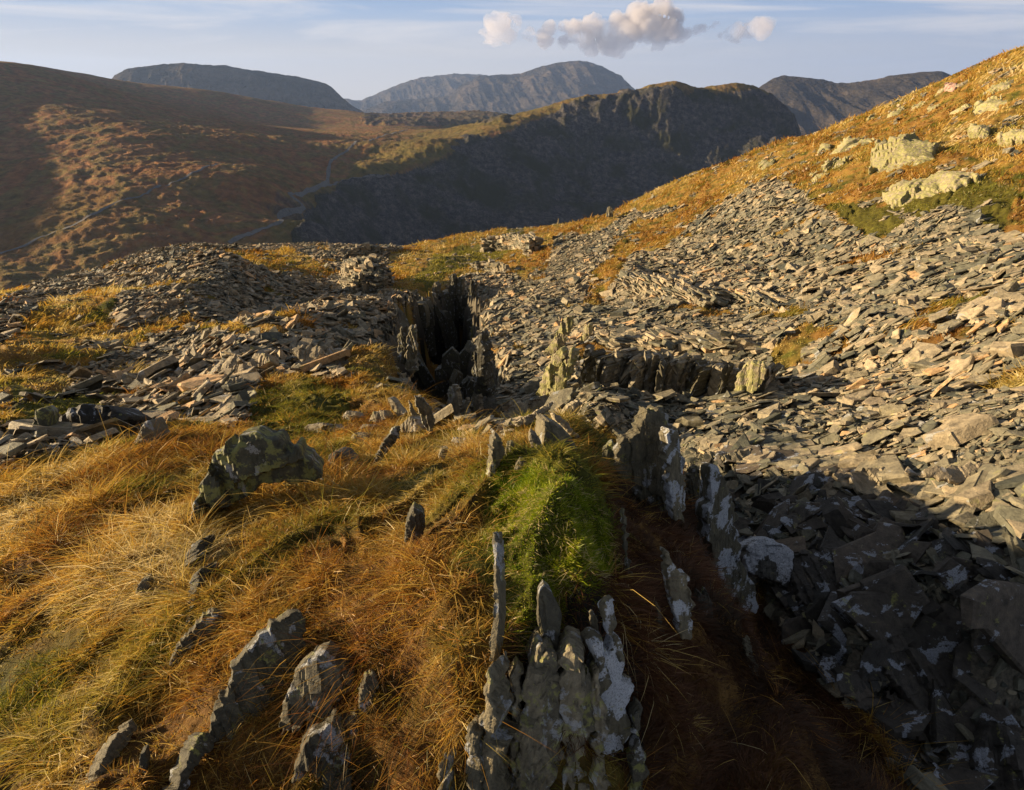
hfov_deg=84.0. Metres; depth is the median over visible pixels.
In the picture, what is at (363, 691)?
slate fin
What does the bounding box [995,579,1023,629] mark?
slate slab
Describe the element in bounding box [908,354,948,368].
slate slab
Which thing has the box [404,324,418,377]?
trench slab
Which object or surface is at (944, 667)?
slate slab
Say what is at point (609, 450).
boulder
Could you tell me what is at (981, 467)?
slate slab
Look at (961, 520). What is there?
slate slab
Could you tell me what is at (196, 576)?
slate fin
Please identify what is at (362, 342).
slate slab
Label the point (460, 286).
trench slab
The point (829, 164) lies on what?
outcrop
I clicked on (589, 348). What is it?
cliff slab
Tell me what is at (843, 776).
grass
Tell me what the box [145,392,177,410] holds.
slate slab
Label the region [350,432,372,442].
boulder
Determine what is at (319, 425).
boulder
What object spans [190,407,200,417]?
slate slab
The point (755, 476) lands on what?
slate slab
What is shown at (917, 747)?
slate slab
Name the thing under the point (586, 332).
cliff slab
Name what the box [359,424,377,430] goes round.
boulder
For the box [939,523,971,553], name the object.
slate slab
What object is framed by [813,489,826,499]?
slate slab
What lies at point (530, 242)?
ruined hut
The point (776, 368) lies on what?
cliff slab
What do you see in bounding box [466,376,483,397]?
trench slab
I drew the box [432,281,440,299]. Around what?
trench slab
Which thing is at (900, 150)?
outcrop
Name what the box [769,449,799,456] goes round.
slate slab
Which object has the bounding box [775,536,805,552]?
slate slab
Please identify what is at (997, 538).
slate slab
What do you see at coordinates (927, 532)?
slate slab
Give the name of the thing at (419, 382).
trench slab
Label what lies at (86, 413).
boulder
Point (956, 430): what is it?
slate slab
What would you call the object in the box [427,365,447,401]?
trench slab
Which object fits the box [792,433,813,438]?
slate slab
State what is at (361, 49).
sky
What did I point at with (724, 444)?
slate slab
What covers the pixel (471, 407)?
trench slab
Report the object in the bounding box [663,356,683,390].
cliff slab
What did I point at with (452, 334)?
trench slab
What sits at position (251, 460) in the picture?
boulder
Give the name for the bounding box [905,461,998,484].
gully slab
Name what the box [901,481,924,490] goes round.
slate slab
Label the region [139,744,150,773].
slate fin
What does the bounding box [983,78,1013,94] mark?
outcrop
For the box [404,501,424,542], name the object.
boulder
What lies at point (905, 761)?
slate slab
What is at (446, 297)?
trench slab
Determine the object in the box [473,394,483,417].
upright slate
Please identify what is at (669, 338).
stone terrace
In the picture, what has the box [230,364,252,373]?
rubble slab
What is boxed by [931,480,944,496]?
slate slab
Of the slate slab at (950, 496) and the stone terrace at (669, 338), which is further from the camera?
the stone terrace at (669, 338)
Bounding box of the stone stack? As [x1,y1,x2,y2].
[338,253,394,295]
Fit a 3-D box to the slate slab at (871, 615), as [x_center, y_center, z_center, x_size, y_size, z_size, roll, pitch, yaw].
[2.090,1.301,3.328,0.341,0.253,0.282,-7,29,-13]
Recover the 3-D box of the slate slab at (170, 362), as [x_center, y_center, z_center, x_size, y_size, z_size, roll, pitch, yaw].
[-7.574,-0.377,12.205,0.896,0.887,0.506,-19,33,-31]
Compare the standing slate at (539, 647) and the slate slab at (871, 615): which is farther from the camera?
the slate slab at (871, 615)
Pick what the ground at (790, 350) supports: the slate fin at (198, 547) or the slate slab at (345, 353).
the slate fin at (198, 547)
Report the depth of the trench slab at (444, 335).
30.78 m
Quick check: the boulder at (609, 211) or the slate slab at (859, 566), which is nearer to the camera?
the slate slab at (859, 566)
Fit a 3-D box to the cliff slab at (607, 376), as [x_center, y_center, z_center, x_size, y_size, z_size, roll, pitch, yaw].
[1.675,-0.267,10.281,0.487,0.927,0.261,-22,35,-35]
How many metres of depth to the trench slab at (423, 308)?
28.19 m
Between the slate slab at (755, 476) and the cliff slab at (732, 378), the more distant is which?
the cliff slab at (732, 378)
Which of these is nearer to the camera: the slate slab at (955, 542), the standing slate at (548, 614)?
the standing slate at (548, 614)
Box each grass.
[0,45,1023,427]
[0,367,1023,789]
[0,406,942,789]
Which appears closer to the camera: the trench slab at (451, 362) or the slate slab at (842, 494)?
the slate slab at (842, 494)
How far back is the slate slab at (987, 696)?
3.06 m
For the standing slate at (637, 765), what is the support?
on the ground at (790, 350)
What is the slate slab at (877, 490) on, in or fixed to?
on the gully slab at (862, 481)
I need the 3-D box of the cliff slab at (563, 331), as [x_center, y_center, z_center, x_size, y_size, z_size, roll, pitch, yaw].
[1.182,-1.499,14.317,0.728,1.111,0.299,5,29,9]
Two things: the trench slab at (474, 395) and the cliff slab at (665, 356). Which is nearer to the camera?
the cliff slab at (665, 356)
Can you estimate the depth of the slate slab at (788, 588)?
3.85 m
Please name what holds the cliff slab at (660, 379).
on the ground at (790, 350)
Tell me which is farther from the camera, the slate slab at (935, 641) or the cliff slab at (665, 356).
the cliff slab at (665, 356)
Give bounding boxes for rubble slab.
[206,354,245,373]
[217,377,240,391]
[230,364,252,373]
[250,353,278,368]
[290,344,325,361]
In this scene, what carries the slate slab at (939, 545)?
on the slate scree
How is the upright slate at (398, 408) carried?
on the ground at (790, 350)
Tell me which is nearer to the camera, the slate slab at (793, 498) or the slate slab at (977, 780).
the slate slab at (977, 780)
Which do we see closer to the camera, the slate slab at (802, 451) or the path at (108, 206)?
the slate slab at (802, 451)
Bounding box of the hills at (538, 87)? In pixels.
[363,61,634,114]
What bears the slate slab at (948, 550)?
on the slate scree
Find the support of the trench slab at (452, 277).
on the ground at (790, 350)
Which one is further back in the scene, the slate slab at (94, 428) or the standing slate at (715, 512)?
the slate slab at (94, 428)
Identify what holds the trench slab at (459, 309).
on the ground at (790, 350)
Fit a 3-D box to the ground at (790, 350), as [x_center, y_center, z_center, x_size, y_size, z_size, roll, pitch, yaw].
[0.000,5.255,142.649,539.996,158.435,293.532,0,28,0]
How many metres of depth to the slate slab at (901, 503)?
4.41 m
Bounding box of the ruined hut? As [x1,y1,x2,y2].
[480,231,543,254]
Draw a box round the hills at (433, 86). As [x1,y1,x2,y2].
[344,73,487,110]
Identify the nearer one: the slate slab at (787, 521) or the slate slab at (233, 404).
the slate slab at (787, 521)
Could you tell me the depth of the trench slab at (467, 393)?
16.43 m
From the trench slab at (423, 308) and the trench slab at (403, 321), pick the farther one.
the trench slab at (423, 308)
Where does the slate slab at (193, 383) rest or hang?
on the slate scree
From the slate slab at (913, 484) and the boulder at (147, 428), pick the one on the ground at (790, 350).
the boulder at (147, 428)
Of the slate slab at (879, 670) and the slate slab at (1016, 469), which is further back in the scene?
the slate slab at (1016, 469)
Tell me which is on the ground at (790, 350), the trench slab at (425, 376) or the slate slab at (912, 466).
the trench slab at (425, 376)
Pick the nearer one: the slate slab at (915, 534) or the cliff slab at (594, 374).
the slate slab at (915, 534)
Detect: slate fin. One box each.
[85,719,136,783]
[135,573,153,594]
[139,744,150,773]
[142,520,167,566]
[162,732,215,789]
[169,607,223,666]
[184,534,214,568]
[185,561,218,624]
[209,609,306,741]
[279,640,356,734]
[291,701,359,789]
[358,668,378,714]
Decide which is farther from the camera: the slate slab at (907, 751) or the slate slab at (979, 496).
the slate slab at (979, 496)
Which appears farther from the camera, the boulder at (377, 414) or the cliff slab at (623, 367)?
the cliff slab at (623, 367)
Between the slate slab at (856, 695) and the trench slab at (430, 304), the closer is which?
the slate slab at (856, 695)
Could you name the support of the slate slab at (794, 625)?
on the slate scree
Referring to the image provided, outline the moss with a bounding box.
[478,448,632,668]
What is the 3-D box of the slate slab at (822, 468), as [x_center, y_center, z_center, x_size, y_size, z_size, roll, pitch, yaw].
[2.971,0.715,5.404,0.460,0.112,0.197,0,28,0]
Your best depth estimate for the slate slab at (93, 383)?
10.80 m
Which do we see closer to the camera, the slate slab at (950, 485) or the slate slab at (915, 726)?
the slate slab at (915, 726)
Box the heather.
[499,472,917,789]
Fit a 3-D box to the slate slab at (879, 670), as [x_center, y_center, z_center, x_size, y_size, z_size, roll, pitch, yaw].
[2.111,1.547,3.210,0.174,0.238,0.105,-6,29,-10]
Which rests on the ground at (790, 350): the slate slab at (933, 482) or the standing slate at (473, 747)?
the standing slate at (473, 747)
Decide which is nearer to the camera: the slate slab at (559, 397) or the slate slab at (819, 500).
the slate slab at (819, 500)
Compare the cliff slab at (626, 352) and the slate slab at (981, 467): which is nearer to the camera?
the slate slab at (981, 467)
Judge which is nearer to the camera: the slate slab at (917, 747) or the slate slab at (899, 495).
the slate slab at (917, 747)
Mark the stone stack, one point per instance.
(371, 273)
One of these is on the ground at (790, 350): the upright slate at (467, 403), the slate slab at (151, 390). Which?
the upright slate at (467, 403)
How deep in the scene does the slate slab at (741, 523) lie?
4.96 m
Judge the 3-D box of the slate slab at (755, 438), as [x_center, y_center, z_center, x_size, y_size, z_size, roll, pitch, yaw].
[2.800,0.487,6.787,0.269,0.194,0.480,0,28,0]
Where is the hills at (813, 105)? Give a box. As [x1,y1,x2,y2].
[759,71,950,135]
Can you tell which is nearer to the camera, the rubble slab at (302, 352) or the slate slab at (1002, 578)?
the slate slab at (1002, 578)
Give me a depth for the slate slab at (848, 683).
3.14 m
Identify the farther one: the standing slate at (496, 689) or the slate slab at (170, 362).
the slate slab at (170, 362)
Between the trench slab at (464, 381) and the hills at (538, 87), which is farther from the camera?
the hills at (538, 87)
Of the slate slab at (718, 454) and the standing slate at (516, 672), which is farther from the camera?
the slate slab at (718, 454)
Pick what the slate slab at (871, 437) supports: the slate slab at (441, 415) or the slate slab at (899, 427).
the slate slab at (899, 427)
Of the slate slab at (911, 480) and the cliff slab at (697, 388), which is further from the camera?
the cliff slab at (697, 388)
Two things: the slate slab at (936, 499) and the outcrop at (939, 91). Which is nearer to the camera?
the slate slab at (936, 499)
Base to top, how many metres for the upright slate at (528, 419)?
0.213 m
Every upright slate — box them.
[374,426,400,461]
[387,397,407,415]
[400,416,424,431]
[408,400,416,415]
[414,394,434,432]
[438,446,447,458]
[446,384,463,415]
[452,437,469,446]
[462,397,471,414]
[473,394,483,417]
[486,428,504,477]
[499,394,549,418]
[505,440,514,454]
[513,401,553,426]
[514,456,524,469]
[528,429,541,451]
[535,413,577,450]
[550,413,580,439]
[562,399,582,415]
[580,404,596,420]
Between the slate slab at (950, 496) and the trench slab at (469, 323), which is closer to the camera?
the slate slab at (950, 496)
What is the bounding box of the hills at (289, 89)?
[112,63,362,111]
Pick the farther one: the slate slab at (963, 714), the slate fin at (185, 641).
the slate slab at (963, 714)
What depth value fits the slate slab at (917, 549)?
3.71 m
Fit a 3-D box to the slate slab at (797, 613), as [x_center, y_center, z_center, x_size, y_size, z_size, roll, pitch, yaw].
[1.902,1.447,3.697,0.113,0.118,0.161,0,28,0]
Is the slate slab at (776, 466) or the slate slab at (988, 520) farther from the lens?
the slate slab at (776, 466)
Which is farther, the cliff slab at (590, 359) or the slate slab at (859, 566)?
the cliff slab at (590, 359)
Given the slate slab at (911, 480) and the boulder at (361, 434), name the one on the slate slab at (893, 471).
the slate slab at (911, 480)
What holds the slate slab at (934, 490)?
on the slate slab at (920, 493)
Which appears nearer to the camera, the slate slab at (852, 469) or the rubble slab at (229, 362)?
the slate slab at (852, 469)
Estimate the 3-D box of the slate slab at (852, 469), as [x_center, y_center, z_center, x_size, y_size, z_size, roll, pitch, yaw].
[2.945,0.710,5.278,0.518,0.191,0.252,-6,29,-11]
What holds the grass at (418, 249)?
on the ground at (790, 350)
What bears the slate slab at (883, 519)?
on the slate scree
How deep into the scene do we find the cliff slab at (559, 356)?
10.48 m
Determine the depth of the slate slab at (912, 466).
4.92 m
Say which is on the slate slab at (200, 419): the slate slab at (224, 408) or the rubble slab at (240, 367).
the slate slab at (224, 408)
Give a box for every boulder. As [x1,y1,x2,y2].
[33,405,58,425]
[59,404,151,424]
[133,417,170,446]
[191,425,324,522]
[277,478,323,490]
[304,422,343,432]
[328,447,359,466]
[342,411,363,420]
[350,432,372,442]
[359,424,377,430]
[369,410,393,422]
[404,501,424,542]
[601,439,615,467]
[606,206,613,216]
[739,536,793,587]
[944,82,956,91]
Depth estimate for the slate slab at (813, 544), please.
4.08 m
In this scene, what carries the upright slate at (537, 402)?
on the ground at (790, 350)
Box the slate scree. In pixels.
[0,49,1023,789]
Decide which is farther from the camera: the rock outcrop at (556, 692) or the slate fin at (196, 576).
the slate fin at (196, 576)
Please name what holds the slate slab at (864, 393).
on the slate scree
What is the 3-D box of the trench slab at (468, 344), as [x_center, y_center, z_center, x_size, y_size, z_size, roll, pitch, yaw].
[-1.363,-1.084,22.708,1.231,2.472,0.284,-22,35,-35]
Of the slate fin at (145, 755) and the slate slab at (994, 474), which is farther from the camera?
the slate slab at (994, 474)
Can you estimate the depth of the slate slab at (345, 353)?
10.07 m
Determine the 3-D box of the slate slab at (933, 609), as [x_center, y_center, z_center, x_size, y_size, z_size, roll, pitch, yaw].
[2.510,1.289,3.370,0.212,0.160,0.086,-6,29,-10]
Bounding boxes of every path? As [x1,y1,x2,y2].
[0,163,216,253]
[227,130,404,242]
[323,173,389,186]
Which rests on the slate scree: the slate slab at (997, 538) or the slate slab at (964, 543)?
the slate slab at (964, 543)
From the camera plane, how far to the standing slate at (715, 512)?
3.14 m
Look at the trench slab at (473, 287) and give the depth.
31.58 m
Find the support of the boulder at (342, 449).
on the ground at (790, 350)
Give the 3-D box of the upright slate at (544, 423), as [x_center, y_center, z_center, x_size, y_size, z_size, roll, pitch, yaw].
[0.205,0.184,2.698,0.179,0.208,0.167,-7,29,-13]
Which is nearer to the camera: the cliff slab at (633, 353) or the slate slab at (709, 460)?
the slate slab at (709, 460)
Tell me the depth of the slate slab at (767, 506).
4.67 m
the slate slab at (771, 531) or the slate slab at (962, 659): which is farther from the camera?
the slate slab at (771, 531)
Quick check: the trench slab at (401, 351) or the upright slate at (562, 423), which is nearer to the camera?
the upright slate at (562, 423)
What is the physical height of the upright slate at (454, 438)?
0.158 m
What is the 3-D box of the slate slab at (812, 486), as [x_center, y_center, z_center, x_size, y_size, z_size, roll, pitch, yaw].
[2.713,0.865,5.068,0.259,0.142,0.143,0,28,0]
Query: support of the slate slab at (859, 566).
on the slate scree
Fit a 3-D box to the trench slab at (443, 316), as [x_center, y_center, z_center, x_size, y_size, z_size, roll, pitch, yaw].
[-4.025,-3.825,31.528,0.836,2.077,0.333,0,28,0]
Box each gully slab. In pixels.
[719,450,747,468]
[790,549,840,606]
[824,466,884,494]
[856,670,888,692]
[871,635,950,708]
[881,690,926,741]
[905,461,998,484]
[964,720,1023,789]
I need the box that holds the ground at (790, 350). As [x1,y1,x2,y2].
[0,48,1023,789]
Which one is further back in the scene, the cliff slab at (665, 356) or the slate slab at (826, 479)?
the cliff slab at (665, 356)
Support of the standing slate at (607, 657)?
on the ground at (790, 350)
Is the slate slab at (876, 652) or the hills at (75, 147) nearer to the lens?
the slate slab at (876, 652)
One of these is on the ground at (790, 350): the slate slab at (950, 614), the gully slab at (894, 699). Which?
the slate slab at (950, 614)
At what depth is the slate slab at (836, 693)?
3.20 m
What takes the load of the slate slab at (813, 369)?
on the slate scree
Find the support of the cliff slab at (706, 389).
on the ground at (790, 350)
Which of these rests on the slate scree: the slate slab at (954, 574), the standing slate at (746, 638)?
the slate slab at (954, 574)
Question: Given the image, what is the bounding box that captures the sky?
[0,0,1023,99]
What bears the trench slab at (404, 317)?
on the ground at (790, 350)
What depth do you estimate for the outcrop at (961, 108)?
32.00 m
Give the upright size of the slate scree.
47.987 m
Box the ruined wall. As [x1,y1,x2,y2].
[343,242,403,258]
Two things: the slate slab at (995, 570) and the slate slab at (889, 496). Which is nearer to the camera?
the slate slab at (995, 570)
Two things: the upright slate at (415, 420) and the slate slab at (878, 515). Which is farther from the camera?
the upright slate at (415, 420)
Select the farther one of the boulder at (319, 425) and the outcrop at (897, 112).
the outcrop at (897, 112)
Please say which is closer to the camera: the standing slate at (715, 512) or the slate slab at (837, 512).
the standing slate at (715, 512)
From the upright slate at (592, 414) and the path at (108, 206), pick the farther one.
the path at (108, 206)
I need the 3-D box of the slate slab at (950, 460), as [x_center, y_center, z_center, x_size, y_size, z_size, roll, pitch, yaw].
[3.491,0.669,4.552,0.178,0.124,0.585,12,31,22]
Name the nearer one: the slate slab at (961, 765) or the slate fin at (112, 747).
the slate fin at (112, 747)
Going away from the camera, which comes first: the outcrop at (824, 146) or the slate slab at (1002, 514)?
the slate slab at (1002, 514)
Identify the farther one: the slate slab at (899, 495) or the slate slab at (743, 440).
the slate slab at (743, 440)
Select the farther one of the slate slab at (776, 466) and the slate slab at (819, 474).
the slate slab at (776, 466)
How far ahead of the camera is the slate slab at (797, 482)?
5.14 m
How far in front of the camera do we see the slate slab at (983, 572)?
3.35 m
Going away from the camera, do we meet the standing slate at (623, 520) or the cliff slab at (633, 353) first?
the standing slate at (623, 520)
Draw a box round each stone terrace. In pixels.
[469,258,509,271]
[594,327,765,358]
[614,269,797,312]
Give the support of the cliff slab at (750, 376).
on the ground at (790, 350)
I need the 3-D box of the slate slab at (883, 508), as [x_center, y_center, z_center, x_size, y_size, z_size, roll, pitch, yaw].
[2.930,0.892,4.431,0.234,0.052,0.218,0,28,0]
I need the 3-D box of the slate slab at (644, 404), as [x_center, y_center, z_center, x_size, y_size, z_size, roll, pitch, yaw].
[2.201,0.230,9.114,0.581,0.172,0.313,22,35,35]
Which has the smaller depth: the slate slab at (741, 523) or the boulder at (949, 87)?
the slate slab at (741, 523)
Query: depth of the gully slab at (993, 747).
2.83 m
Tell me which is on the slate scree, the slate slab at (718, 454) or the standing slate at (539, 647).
the slate slab at (718, 454)
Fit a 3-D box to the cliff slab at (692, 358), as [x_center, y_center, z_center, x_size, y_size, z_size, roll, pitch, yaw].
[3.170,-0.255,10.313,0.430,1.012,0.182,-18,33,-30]
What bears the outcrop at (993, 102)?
on the ground at (790, 350)
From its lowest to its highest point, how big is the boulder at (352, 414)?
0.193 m
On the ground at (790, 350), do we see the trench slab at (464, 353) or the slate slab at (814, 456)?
the trench slab at (464, 353)
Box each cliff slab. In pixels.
[536,346,568,396]
[544,315,573,354]
[548,347,579,393]
[578,348,605,387]
[580,322,592,341]
[580,344,594,388]
[583,353,613,386]
[599,357,618,387]
[611,351,622,382]
[617,347,637,381]
[617,357,627,384]
[620,353,641,387]
[625,350,646,366]
[628,356,646,389]
[639,351,647,378]
[643,352,653,389]
[643,353,658,391]
[645,354,667,391]
[654,356,665,393]
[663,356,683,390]
[666,351,673,360]
[667,356,687,392]
[679,360,690,393]
[679,367,688,389]
[685,355,701,370]
[685,359,708,389]
[687,366,711,397]
[704,363,715,393]
[705,363,724,396]
[716,363,733,394]
[726,365,738,390]
[734,360,766,395]
[735,362,744,369]
[756,361,774,393]
[766,362,782,381]
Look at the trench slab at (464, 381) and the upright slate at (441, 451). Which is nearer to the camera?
the upright slate at (441, 451)
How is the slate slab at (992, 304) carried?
on the ground at (790, 350)
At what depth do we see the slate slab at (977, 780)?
2.75 m
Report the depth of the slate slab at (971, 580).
3.40 m
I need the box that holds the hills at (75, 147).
[0,61,800,290]
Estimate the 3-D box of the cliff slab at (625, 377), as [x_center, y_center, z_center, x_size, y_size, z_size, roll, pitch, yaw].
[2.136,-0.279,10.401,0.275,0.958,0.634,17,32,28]
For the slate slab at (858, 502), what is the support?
on the slate scree
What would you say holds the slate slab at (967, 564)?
on the slate slab at (971, 580)
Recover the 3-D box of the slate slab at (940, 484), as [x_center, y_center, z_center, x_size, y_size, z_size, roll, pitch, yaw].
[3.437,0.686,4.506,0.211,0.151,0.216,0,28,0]
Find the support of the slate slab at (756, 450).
on the slate scree
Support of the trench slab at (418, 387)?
on the ground at (790, 350)
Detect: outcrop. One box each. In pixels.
[513,626,594,789]
[758,158,775,169]
[809,156,848,181]
[817,143,831,153]
[829,136,875,154]
[866,114,875,120]
[868,132,938,174]
[882,170,981,208]
[887,106,904,117]
[911,101,925,110]
[925,103,938,114]
[934,88,943,96]
[949,104,970,114]
[967,123,989,138]
[972,95,1006,114]
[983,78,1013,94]
[996,129,1023,146]
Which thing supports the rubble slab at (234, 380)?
on the ground at (790, 350)
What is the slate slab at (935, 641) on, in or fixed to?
on the ground at (790, 350)
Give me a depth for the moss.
1.99 m
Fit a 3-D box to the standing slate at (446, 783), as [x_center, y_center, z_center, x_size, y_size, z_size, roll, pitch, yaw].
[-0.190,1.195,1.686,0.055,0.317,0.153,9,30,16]
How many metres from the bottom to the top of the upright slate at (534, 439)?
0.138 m
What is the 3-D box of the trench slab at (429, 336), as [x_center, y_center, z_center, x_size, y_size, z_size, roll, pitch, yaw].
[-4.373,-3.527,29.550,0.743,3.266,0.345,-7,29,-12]
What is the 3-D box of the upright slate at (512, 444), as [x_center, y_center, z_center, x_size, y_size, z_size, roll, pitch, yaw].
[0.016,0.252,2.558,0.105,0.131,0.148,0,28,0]
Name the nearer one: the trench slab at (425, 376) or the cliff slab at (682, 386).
the cliff slab at (682, 386)
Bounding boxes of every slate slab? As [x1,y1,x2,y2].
[62,374,103,392]
[74,418,139,434]
[127,379,140,392]
[132,382,170,394]
[136,354,178,380]
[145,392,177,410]
[167,376,177,381]
[177,373,228,390]
[177,416,217,421]
[186,357,203,367]
[189,345,197,356]
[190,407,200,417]
[213,403,236,416]
[227,401,248,408]
[260,332,282,342]
[301,349,349,372]
[354,337,366,344]
[425,404,453,431]
[544,387,573,417]
[591,407,610,423]
[636,401,663,411]
[675,413,703,427]
[692,457,713,470]
[705,441,728,452]
[709,390,745,399]
[714,444,762,461]
[715,451,728,466]
[717,459,736,465]
[729,433,750,450]
[730,400,772,411]
[731,491,742,501]
[732,500,742,512]
[733,517,753,541]
[736,454,775,472]
[746,430,764,444]
[749,470,763,480]
[751,490,782,501]
[751,498,796,513]
[751,499,789,537]
[758,478,777,494]
[759,453,786,470]
[761,465,784,472]
[763,525,785,539]
[764,432,782,442]
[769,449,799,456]
[771,587,788,608]
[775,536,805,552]
[775,585,830,609]
[776,433,792,436]
[780,495,797,501]
[780,514,805,533]
[780,610,806,643]
[784,454,798,460]
[785,515,827,530]
[786,474,814,495]
[786,573,813,591]
[789,501,821,518]
[790,454,826,458]
[791,629,806,648]
[791,648,821,672]
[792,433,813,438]
[792,504,804,521]
[792,609,806,616]
[794,432,807,446]
[794,448,811,455]
[800,470,825,485]
[802,444,822,453]
[802,482,821,489]
[803,363,842,374]
[805,594,824,628]
[806,502,821,516]
[808,392,839,398]
[808,538,817,550]
[809,528,824,539]
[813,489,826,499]
[813,498,823,502]
[814,463,837,470]
[815,637,849,665]
[816,536,822,550]
[817,583,849,646]
[817,651,841,682]
[819,464,856,482]
[819,526,846,562]
[819,548,832,557]
[819,668,838,677]
[819,682,841,697]
[820,496,855,537]
[822,468,850,484]
[830,591,903,640]
[832,521,905,582]
[835,489,851,497]
[836,388,874,402]
[836,582,861,624]
[836,670,875,693]
[838,455,878,467]
[839,449,880,461]
[839,560,865,587]
[840,450,857,457]
[840,516,868,540]
[840,687,875,701]
[842,493,877,518]
[846,518,875,539]
[851,697,882,710]
[853,499,874,516]
[853,512,868,523]
[855,454,910,483]
[859,564,929,627]
[859,639,893,679]
[860,694,931,738]
[861,429,895,445]
[862,560,894,578]
[867,500,900,518]
[867,522,876,529]
[868,514,880,520]
[868,516,880,524]
[869,485,907,495]
[873,517,894,530]
[875,489,898,505]
[877,663,888,686]
[878,730,928,771]
[885,483,922,505]
[887,749,926,775]
[889,422,918,432]
[894,307,917,316]
[894,627,919,643]
[895,496,919,510]
[895,523,937,537]
[897,518,934,550]
[899,521,907,534]
[900,541,931,564]
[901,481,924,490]
[901,738,923,761]
[902,477,913,490]
[903,461,928,472]
[907,342,942,362]
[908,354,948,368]
[908,615,962,662]
[910,506,938,529]
[910,570,940,581]
[912,485,935,500]
[919,495,943,508]
[921,598,943,618]
[922,413,1000,447]
[924,487,944,494]
[925,464,953,486]
[926,455,948,483]
[926,679,956,747]
[928,458,952,497]
[929,346,963,361]
[929,478,944,487]
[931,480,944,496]
[931,556,977,581]
[932,535,954,559]
[932,556,968,599]
[933,762,958,789]
[934,561,974,578]
[934,603,973,633]
[934,659,955,694]
[934,767,1000,789]
[935,459,977,480]
[936,470,988,521]
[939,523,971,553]
[942,484,956,495]
[943,544,975,562]
[945,493,954,498]
[945,741,968,768]
[949,511,976,530]
[949,762,969,768]
[952,665,997,708]
[952,696,988,742]
[953,479,994,511]
[953,532,970,551]
[953,639,971,674]
[954,583,977,597]
[960,579,1023,674]
[964,510,1001,529]
[968,564,979,582]
[971,529,1007,557]
[973,632,998,663]
[975,297,1005,315]
[976,557,1018,580]
[976,567,993,579]
[977,464,994,471]
[980,466,1010,481]
[981,704,1022,732]
[984,526,1010,535]
[986,498,1011,510]
[991,286,1023,299]
[991,528,1008,543]
[993,474,1023,489]
[993,504,1023,541]
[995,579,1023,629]
[996,464,1023,481]
[1000,575,1009,581]
[1001,532,1023,566]
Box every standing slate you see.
[436,747,456,789]
[464,715,485,789]
[479,650,516,789]
[489,531,505,662]
[506,656,523,789]
[532,632,543,667]
[536,579,561,650]
[581,595,634,756]
[588,660,611,789]
[589,609,598,631]
[612,404,671,496]
[620,508,632,575]
[626,696,648,789]
[632,484,681,521]
[653,601,663,634]
[658,426,685,522]
[659,546,695,639]
[683,465,699,521]
[692,586,712,618]
[695,462,757,613]
[742,635,758,675]
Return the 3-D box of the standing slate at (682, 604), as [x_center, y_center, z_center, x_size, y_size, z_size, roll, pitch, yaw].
[0.594,0.713,2.046,0.151,0.397,0.097,0,28,0]
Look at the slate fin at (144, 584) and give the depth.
2.55 m
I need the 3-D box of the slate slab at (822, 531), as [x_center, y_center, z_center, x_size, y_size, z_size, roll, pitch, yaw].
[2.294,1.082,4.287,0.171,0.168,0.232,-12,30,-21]
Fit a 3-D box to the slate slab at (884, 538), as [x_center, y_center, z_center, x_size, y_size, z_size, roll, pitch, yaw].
[2.467,1.099,3.910,0.449,0.204,0.699,19,34,31]
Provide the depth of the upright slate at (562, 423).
3.98 m
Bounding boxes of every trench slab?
[397,307,409,326]
[397,326,405,364]
[400,322,406,337]
[401,320,408,343]
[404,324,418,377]
[412,300,429,327]
[414,372,428,397]
[415,380,420,393]
[416,357,434,393]
[417,349,424,363]
[421,296,436,356]
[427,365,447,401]
[428,300,434,325]
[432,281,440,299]
[433,304,450,347]
[437,308,446,343]
[437,346,460,405]
[439,292,454,321]
[443,310,458,348]
[448,273,457,296]
[449,369,462,386]
[450,293,455,315]
[455,296,463,319]
[456,276,464,295]
[459,346,470,378]
[461,376,471,399]
[462,399,473,412]
[464,340,471,348]
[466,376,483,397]
[466,377,470,400]
[467,317,472,340]
[468,278,477,301]
[471,331,496,397]
[471,392,482,406]
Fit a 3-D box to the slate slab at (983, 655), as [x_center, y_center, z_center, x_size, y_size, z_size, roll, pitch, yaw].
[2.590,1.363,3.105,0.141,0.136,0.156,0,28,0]
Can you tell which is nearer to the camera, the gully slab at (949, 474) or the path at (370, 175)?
the gully slab at (949, 474)
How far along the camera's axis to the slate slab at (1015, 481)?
4.02 m
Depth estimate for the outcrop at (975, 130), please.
26.71 m
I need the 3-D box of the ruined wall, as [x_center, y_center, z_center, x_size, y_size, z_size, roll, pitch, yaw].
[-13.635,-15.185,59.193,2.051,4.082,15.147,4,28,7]

